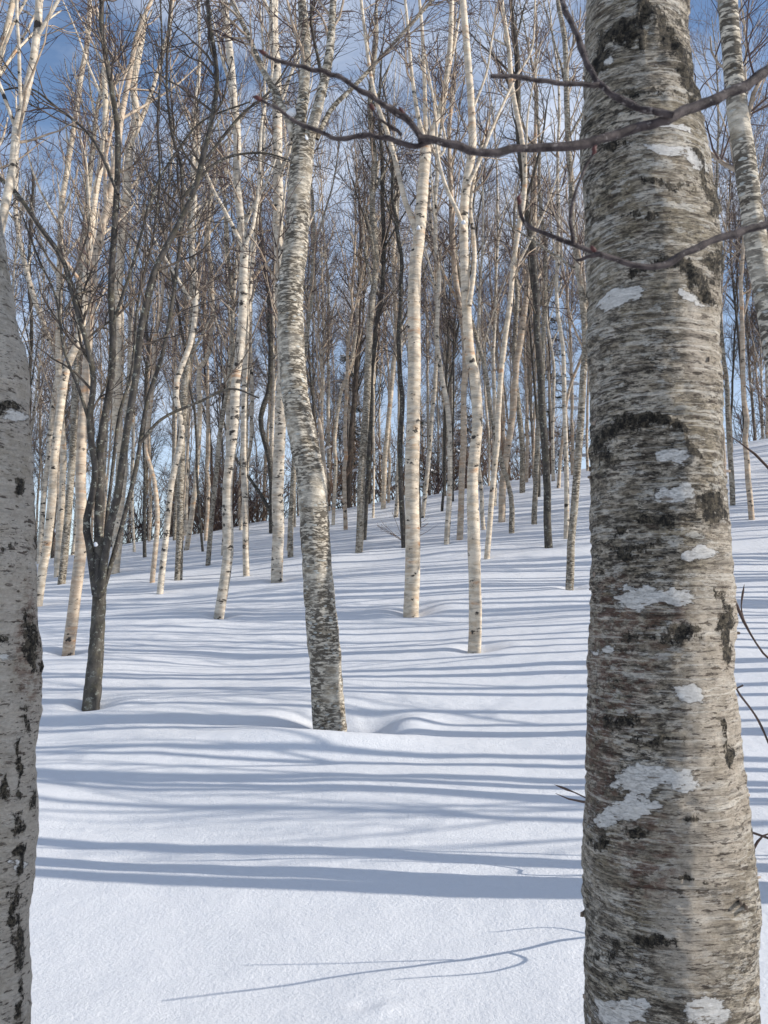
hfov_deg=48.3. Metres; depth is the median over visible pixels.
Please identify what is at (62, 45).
sky
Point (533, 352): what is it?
birch tree
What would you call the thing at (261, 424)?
dark barked tree
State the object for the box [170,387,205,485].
birch tree
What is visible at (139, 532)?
bare shrub
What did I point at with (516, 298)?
birch tree
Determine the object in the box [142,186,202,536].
birch tree
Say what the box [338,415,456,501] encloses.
bare shrub
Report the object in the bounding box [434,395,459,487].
birch tree
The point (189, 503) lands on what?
bare shrub
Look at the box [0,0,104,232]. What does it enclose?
birch tree
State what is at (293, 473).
birch tree
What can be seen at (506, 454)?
birch tree
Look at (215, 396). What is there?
dark barked tree
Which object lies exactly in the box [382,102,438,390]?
birch tree
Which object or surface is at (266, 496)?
bare shrub
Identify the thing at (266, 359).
birch tree
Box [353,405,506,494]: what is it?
bare shrub
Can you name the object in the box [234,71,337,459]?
birch tree
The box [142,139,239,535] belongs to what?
birch tree
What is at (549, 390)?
birch tree
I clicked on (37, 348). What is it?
birch tree
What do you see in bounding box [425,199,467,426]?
birch tree
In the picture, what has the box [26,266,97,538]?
birch tree
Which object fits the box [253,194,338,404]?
birch tree
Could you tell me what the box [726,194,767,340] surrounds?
birch tree
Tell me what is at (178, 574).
birch tree
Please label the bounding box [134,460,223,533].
bare shrub
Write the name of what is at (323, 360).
birch tree
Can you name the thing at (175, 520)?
birch tree
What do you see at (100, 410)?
birch tree
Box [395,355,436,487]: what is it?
birch tree
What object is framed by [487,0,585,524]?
birch tree
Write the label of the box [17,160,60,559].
dark barked tree
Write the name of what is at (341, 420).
birch tree
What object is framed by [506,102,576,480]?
birch tree
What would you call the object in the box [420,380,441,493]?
birch tree
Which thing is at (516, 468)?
bare shrub
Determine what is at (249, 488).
bare shrub
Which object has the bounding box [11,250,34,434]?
birch tree
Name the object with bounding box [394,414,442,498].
fir tree
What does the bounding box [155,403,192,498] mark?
birch tree
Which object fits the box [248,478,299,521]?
bare shrub
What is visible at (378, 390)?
dark barked tree
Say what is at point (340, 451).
bare shrub
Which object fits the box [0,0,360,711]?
dark barked tree
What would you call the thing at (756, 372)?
birch tree
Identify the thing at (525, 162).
birch tree
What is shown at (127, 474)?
birch tree
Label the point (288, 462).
bare shrub
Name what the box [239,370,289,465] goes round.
birch tree
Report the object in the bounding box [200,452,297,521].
bare shrub
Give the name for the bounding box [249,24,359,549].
birch tree
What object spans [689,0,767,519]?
birch tree
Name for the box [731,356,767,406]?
bare shrub
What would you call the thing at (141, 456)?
birch tree
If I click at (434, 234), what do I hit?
birch tree
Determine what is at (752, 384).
bare shrub
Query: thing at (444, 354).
birch tree
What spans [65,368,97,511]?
dark barked tree
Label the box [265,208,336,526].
birch tree
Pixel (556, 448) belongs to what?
bare shrub
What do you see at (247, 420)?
birch tree
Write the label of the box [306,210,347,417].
birch tree
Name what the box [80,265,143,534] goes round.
birch tree
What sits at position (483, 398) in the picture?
birch tree
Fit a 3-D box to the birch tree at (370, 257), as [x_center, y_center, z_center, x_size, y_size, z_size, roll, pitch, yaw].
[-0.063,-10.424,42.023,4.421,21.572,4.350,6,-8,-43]
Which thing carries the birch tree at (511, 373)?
on the snow ground
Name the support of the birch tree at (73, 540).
on the snow ground
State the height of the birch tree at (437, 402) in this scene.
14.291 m
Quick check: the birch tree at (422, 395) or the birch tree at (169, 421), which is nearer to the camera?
the birch tree at (169, 421)
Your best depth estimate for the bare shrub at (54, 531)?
38.01 m
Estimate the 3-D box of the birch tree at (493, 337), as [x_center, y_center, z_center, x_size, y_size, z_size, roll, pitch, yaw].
[3.563,-8.452,28.997,4.306,17.676,3.993,1,-6,-12]
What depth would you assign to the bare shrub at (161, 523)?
40.89 m
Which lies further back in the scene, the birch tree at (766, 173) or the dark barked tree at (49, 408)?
the dark barked tree at (49, 408)
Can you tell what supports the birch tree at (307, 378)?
on the snow ground
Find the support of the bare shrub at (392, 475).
on the snow ground
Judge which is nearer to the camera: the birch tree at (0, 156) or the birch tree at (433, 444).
the birch tree at (0, 156)
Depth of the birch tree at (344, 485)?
27.31 m
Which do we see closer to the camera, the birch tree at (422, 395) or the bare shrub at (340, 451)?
the bare shrub at (340, 451)
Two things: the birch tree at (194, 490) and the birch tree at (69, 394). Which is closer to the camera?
the birch tree at (194, 490)
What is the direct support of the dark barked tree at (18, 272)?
on the snow ground
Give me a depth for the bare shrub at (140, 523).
41.38 m
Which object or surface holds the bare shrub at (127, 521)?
on the snow ground
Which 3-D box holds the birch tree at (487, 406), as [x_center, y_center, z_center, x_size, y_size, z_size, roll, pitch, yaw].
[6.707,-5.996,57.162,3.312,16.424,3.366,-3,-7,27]
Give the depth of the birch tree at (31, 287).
29.05 m
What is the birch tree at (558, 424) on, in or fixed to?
on the snow ground
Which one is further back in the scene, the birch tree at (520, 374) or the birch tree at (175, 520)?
the birch tree at (520, 374)
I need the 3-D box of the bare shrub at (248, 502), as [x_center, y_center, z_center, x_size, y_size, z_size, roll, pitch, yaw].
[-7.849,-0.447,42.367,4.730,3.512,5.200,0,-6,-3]
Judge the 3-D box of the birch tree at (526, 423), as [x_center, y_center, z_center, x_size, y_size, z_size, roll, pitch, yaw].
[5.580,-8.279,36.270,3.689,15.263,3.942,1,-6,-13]
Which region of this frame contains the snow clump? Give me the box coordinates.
[286,108,295,116]
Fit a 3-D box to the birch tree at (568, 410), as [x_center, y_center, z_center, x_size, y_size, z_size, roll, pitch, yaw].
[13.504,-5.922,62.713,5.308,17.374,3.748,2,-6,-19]
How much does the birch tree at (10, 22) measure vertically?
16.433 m
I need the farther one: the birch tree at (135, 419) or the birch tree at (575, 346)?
the birch tree at (135, 419)
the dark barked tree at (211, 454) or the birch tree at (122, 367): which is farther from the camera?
the dark barked tree at (211, 454)
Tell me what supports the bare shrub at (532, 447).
on the snow ground
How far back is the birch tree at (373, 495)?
31.13 m
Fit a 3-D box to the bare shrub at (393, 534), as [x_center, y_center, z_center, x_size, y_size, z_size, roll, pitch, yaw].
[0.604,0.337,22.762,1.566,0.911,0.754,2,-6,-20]
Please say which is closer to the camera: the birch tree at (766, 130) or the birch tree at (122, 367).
the birch tree at (122, 367)
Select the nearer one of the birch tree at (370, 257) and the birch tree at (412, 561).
the birch tree at (412, 561)
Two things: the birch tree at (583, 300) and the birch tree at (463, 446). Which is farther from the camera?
the birch tree at (463, 446)
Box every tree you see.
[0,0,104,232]
[0,0,140,174]
[0,0,244,655]
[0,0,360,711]
[0,63,74,563]
[0,79,14,205]
[0,138,77,395]
[0,215,43,1023]
[2,0,111,577]
[5,146,70,421]
[7,217,71,446]
[7,246,45,302]
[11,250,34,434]
[15,107,121,565]
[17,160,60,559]
[19,94,128,554]
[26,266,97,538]
[26,325,79,500]
[27,294,68,540]
[31,203,123,557]
[32,308,69,490]
[32,378,49,498]
[33,323,96,558]
[35,327,97,483]
[37,0,149,606]
[39,0,130,584]
[40,235,106,471]
[42,324,111,507]
[64,79,174,482]
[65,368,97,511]
[67,0,186,573]
[67,255,143,540]
[67,318,130,546]
[69,128,144,514]
[75,11,176,545]
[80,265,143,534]
[96,94,182,551]
[98,0,268,593]
[98,307,162,494]
[106,413,141,543]
[107,218,176,540]
[109,24,220,551]
[116,0,220,582]
[121,228,187,541]
[122,138,202,557]
[128,280,179,540]
[128,309,179,514]
[129,318,176,538]
[140,248,199,466]
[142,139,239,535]
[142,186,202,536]
[144,124,236,539]
[146,314,203,492]
[148,133,223,396]
[149,3,287,555]
[149,34,269,580]
[152,258,222,511]
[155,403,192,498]
[156,127,248,540]
[157,133,272,550]
[161,0,284,618]
[163,152,230,519]
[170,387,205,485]
[171,0,341,576]
[173,0,469,731]
[175,51,274,394]
[177,87,274,565]
[179,111,272,428]
[183,239,226,519]
[191,328,249,486]
[198,84,272,529]
[199,319,255,498]
[204,359,267,499]
[209,247,276,525]
[216,270,271,487]
[223,0,350,582]
[224,52,297,533]
[232,0,385,557]
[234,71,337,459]
[235,94,323,427]
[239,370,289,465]
[240,353,264,521]
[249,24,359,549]
[249,168,305,520]
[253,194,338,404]
[253,244,310,409]
[259,121,363,428]
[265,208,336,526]
[276,258,338,515]
[283,83,362,510]
[303,217,360,427]
[303,234,350,451]
[306,168,353,436]
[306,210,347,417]
[306,308,344,462]
[311,303,350,464]
[313,100,410,529]
[317,271,382,506]
[319,1,464,539]
[319,98,404,405]
[320,259,370,435]
[324,134,392,507]
[324,321,360,505]
[324,361,358,506]
[326,61,478,547]
[326,353,379,508]
[329,59,406,524]
[333,9,448,517]
[334,0,419,552]
[334,314,377,482]
[335,184,410,502]
[337,331,392,476]
[341,90,408,502]
[342,182,422,456]
[343,222,392,430]
[348,123,405,517]
[348,171,409,503]
[350,0,489,617]
[361,249,395,501]
[364,102,453,508]
[365,2,479,544]
[366,181,460,526]
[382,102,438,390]
[386,0,568,653]
[388,163,449,495]
[392,332,455,452]
[393,5,540,539]
[393,66,472,517]
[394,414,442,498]
[395,0,514,533]
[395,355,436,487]
[399,195,476,475]
[404,215,480,495]
[420,83,503,501]
[420,189,495,488]
[420,301,460,457]
[420,359,458,482]
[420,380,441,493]
[421,263,461,482]
[424,0,563,547]
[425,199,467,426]
[426,88,527,529]
[428,20,556,505]
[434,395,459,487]
[440,181,507,485]
[441,78,521,511]
[441,404,487,488]
[442,270,509,442]
[457,312,511,479]
[458,174,548,450]
[459,0,580,558]
[468,159,524,452]
[468,314,505,471]
[475,260,532,434]
[479,10,579,522]
[479,157,553,482]
[486,165,571,496]
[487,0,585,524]
[488,164,581,492]
[493,0,587,589]
[497,220,564,477]
[497,245,532,476]
[503,0,585,538]
[505,191,558,477]
[505,239,564,471]
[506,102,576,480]
[508,226,565,418]
[515,256,589,471]
[519,170,566,423]
[522,156,582,474]
[524,322,575,447]
[545,60,583,487]
[547,180,588,470]
[548,132,588,376]
[550,198,584,451]
[551,129,585,353]
[552,327,589,469]
[562,205,585,315]
[566,186,584,376]
[579,0,761,1023]
[689,0,767,505]
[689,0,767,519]
[694,0,767,381]
[702,113,746,473]
[709,55,767,438]
[712,163,750,388]
[713,122,767,427]
[713,128,758,416]
[715,161,749,450]
[718,194,765,438]
[720,162,767,440]
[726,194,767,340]
[729,151,766,357]
[730,162,767,353]
[730,261,764,438]
[731,28,767,292]
[736,92,767,229]
[752,121,767,180]
[757,76,767,165]
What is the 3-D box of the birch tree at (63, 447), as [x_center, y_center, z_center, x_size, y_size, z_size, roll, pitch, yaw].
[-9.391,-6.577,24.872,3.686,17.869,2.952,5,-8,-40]
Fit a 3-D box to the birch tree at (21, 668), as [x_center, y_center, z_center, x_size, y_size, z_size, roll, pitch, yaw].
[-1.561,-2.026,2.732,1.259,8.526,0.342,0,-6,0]
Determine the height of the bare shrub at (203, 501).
3.199 m
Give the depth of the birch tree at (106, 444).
40.13 m
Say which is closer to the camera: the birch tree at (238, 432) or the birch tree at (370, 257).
the birch tree at (370, 257)
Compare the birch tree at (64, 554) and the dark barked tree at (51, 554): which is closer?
the birch tree at (64, 554)
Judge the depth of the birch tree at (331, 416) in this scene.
51.13 m
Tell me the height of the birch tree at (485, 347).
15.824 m
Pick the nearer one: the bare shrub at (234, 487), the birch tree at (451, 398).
the bare shrub at (234, 487)
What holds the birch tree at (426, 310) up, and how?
on the snow ground
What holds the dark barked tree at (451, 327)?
on the snow ground
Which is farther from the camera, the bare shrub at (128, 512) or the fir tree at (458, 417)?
the fir tree at (458, 417)
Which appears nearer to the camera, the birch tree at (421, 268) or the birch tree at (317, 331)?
the birch tree at (317, 331)
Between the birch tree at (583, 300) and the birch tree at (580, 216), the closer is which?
the birch tree at (583, 300)
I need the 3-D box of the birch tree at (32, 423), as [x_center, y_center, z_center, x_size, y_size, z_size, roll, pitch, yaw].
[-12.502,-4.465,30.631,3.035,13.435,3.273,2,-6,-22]
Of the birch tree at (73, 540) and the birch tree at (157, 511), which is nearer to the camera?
the birch tree at (157, 511)
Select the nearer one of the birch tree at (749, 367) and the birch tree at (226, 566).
the birch tree at (226, 566)
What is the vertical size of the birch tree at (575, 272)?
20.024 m
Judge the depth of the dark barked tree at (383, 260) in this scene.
24.80 m
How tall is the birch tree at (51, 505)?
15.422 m
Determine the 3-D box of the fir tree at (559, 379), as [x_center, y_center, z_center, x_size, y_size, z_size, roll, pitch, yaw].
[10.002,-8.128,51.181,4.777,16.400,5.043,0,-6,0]
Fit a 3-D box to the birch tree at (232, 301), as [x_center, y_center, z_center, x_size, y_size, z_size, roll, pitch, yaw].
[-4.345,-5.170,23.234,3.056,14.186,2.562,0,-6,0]
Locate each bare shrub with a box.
[34,504,72,556]
[71,473,164,543]
[93,507,136,546]
[110,471,167,542]
[113,471,202,540]
[122,520,153,544]
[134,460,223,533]
[141,494,198,536]
[147,430,296,530]
[153,466,234,536]
[159,462,240,533]
[160,441,288,529]
[163,479,253,532]
[189,467,287,522]
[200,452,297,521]
[200,474,268,526]
[210,443,296,522]
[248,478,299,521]
[258,421,382,510]
[325,424,404,506]
[329,459,376,508]
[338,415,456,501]
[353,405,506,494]
[354,435,438,501]
[377,511,430,539]
[420,435,486,493]
[436,418,531,487]
[436,452,491,489]
[437,406,558,484]
[481,424,559,482]
[503,409,589,475]
[509,420,568,474]
[510,433,570,477]
[555,435,767,848]
[723,377,764,443]
[725,416,764,442]
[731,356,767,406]
[733,398,765,427]
[738,369,765,427]
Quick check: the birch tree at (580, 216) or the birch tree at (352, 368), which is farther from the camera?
the birch tree at (352, 368)
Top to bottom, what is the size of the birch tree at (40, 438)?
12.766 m
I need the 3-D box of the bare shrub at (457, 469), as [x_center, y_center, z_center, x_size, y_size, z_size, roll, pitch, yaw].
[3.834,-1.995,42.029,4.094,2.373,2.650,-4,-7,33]
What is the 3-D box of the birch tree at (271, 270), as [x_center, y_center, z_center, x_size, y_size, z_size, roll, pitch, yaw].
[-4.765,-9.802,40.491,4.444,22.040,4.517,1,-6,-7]
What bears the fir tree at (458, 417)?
on the snow ground
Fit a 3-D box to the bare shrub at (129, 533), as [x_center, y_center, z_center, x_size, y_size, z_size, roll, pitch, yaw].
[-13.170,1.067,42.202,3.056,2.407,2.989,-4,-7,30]
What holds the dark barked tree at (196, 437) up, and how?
on the snow ground
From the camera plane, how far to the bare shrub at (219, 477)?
40.78 m
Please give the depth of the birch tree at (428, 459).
28.61 m
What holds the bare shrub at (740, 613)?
on the snow ground
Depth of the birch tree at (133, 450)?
28.87 m
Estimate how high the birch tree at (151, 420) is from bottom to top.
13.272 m
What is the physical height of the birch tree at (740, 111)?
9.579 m
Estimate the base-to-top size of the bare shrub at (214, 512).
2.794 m
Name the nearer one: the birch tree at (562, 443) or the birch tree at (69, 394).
the birch tree at (562, 443)
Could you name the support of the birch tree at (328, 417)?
on the snow ground
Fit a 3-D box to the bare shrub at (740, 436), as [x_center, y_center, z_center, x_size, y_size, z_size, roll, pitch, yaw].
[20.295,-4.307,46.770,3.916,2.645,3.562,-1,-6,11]
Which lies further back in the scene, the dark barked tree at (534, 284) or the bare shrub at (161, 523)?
the bare shrub at (161, 523)
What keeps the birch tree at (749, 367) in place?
on the snow ground
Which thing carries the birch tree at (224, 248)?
on the snow ground
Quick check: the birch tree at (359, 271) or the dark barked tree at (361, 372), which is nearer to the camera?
the birch tree at (359, 271)
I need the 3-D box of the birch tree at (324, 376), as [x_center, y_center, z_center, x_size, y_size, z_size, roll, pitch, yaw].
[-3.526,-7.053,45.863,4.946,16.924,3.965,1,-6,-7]
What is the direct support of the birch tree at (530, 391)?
on the snow ground
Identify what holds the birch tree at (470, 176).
on the snow ground
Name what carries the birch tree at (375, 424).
on the snow ground
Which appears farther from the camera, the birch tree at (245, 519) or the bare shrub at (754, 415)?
the bare shrub at (754, 415)
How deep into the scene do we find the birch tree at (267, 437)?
42.47 m
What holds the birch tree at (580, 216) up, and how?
on the snow ground
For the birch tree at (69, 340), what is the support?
on the snow ground
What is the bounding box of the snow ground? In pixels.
[29,438,767,1023]
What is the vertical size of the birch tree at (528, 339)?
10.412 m
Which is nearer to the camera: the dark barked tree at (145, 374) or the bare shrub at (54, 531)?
the dark barked tree at (145, 374)
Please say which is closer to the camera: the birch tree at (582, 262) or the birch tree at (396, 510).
the birch tree at (582, 262)
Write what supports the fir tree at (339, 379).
on the snow ground
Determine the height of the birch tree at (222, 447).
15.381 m
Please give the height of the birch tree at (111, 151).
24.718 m
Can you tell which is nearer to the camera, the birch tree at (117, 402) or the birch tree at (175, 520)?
the birch tree at (117, 402)
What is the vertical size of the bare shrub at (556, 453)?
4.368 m
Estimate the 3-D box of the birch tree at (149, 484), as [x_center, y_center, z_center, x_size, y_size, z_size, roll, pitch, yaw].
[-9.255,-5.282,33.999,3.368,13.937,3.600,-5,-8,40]
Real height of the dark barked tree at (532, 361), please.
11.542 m
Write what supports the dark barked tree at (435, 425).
on the snow ground
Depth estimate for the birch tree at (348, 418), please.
44.83 m
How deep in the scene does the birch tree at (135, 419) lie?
55.49 m
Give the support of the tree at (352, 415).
on the snow ground
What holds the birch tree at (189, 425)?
on the snow ground
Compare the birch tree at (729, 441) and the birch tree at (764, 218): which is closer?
the birch tree at (729, 441)
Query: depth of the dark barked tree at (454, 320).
32.24 m
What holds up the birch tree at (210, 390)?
on the snow ground
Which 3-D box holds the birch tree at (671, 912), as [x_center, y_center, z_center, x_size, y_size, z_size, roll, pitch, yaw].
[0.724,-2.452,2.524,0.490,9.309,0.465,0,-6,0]
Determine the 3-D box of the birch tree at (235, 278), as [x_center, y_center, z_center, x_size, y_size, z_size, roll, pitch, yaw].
[-4.532,-6.744,24.730,4.151,17.039,3.849,3,-7,-29]
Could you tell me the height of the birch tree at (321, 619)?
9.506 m
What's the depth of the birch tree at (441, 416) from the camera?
48.94 m
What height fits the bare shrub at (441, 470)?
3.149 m
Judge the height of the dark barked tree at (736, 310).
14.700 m
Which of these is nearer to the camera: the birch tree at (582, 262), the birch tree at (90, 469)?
the birch tree at (582, 262)
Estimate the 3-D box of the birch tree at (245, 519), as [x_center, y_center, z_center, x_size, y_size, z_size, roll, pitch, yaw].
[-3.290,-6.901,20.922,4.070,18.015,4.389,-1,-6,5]
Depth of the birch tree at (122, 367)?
30.25 m
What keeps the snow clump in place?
on the birch tree at (321, 619)
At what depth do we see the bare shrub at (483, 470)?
39.69 m
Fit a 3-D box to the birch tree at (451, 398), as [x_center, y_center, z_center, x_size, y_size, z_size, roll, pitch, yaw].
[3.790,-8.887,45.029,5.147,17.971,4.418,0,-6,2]
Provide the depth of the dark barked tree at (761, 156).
38.30 m
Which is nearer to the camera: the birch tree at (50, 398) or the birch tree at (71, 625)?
the birch tree at (71, 625)
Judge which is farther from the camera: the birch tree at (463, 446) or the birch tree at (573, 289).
the birch tree at (573, 289)
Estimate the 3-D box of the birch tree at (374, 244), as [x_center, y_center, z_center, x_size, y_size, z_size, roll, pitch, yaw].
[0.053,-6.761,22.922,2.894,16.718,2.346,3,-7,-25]
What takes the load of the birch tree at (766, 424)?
on the snow ground
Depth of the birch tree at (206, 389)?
29.31 m
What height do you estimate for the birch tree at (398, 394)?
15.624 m
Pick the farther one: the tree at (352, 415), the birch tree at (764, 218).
the birch tree at (764, 218)
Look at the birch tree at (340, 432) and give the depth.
54.74 m
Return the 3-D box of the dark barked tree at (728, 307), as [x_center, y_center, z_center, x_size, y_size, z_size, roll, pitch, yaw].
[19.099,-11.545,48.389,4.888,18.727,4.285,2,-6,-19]
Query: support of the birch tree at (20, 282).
on the snow ground
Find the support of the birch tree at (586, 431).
on the snow ground
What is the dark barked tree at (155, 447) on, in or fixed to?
on the snow ground
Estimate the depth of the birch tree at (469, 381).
51.72 m
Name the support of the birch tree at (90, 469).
on the snow ground
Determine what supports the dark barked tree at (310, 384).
on the snow ground
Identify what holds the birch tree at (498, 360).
on the snow ground
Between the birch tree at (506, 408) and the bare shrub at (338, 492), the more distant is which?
the birch tree at (506, 408)
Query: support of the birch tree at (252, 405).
on the snow ground
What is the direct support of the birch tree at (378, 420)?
on the snow ground
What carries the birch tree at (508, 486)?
on the snow ground
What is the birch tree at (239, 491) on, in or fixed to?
on the snow ground
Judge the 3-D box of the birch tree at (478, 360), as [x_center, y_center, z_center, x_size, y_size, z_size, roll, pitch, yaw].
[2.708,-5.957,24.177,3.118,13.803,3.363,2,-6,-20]
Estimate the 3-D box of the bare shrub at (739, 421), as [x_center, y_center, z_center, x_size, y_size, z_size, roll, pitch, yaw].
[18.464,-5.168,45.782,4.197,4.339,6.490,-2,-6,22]
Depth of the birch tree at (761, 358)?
44.90 m
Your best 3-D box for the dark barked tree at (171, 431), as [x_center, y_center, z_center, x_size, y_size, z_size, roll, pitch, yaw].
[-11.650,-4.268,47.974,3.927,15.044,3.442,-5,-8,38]
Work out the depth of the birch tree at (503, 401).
35.17 m
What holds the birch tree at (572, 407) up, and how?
on the snow ground
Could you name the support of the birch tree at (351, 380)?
on the snow ground
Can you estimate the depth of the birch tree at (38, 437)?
47.19 m
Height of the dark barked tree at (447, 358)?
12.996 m
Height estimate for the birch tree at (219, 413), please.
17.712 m
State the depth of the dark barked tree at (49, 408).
43.66 m
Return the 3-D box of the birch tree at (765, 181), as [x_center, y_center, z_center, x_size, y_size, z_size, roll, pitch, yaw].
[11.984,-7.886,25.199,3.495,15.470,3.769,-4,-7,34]
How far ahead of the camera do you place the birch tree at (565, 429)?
21.38 m
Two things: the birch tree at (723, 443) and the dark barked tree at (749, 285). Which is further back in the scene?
the dark barked tree at (749, 285)
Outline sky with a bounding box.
[0,0,767,558]
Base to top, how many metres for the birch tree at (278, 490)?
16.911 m
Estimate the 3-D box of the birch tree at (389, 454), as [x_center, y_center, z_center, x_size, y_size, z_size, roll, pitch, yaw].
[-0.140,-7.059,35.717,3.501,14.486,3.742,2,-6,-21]
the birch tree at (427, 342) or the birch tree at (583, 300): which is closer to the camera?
the birch tree at (583, 300)
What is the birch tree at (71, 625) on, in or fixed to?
on the snow ground
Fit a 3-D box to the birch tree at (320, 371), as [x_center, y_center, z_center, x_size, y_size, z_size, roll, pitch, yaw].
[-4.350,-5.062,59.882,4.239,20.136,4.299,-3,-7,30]
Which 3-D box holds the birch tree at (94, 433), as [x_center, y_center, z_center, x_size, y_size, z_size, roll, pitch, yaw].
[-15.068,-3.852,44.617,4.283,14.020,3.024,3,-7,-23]
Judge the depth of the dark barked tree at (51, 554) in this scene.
35.60 m
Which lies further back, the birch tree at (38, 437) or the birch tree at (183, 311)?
the birch tree at (38, 437)
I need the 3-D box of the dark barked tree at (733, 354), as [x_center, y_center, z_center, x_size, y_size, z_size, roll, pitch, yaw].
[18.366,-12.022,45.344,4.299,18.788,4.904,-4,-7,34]
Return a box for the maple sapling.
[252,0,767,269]
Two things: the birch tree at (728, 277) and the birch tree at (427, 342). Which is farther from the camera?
the birch tree at (427, 342)
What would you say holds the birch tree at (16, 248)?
on the snow ground
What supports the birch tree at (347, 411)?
on the snow ground
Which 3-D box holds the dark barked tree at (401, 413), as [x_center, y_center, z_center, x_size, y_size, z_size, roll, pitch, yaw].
[0.462,-5.449,22.694,4.138,13.812,2.974,-2,-6,18]
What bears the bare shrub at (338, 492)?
on the snow ground
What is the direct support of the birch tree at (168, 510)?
on the snow ground
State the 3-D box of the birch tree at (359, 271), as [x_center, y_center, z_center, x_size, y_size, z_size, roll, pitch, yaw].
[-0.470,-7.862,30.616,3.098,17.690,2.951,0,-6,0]
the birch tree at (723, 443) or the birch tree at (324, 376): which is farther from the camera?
the birch tree at (324, 376)
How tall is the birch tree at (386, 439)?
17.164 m
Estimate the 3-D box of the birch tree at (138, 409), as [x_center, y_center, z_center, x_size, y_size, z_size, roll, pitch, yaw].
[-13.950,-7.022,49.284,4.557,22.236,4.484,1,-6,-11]
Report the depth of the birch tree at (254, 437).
53.71 m
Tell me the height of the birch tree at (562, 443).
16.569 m
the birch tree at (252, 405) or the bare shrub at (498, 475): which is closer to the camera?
the birch tree at (252, 405)

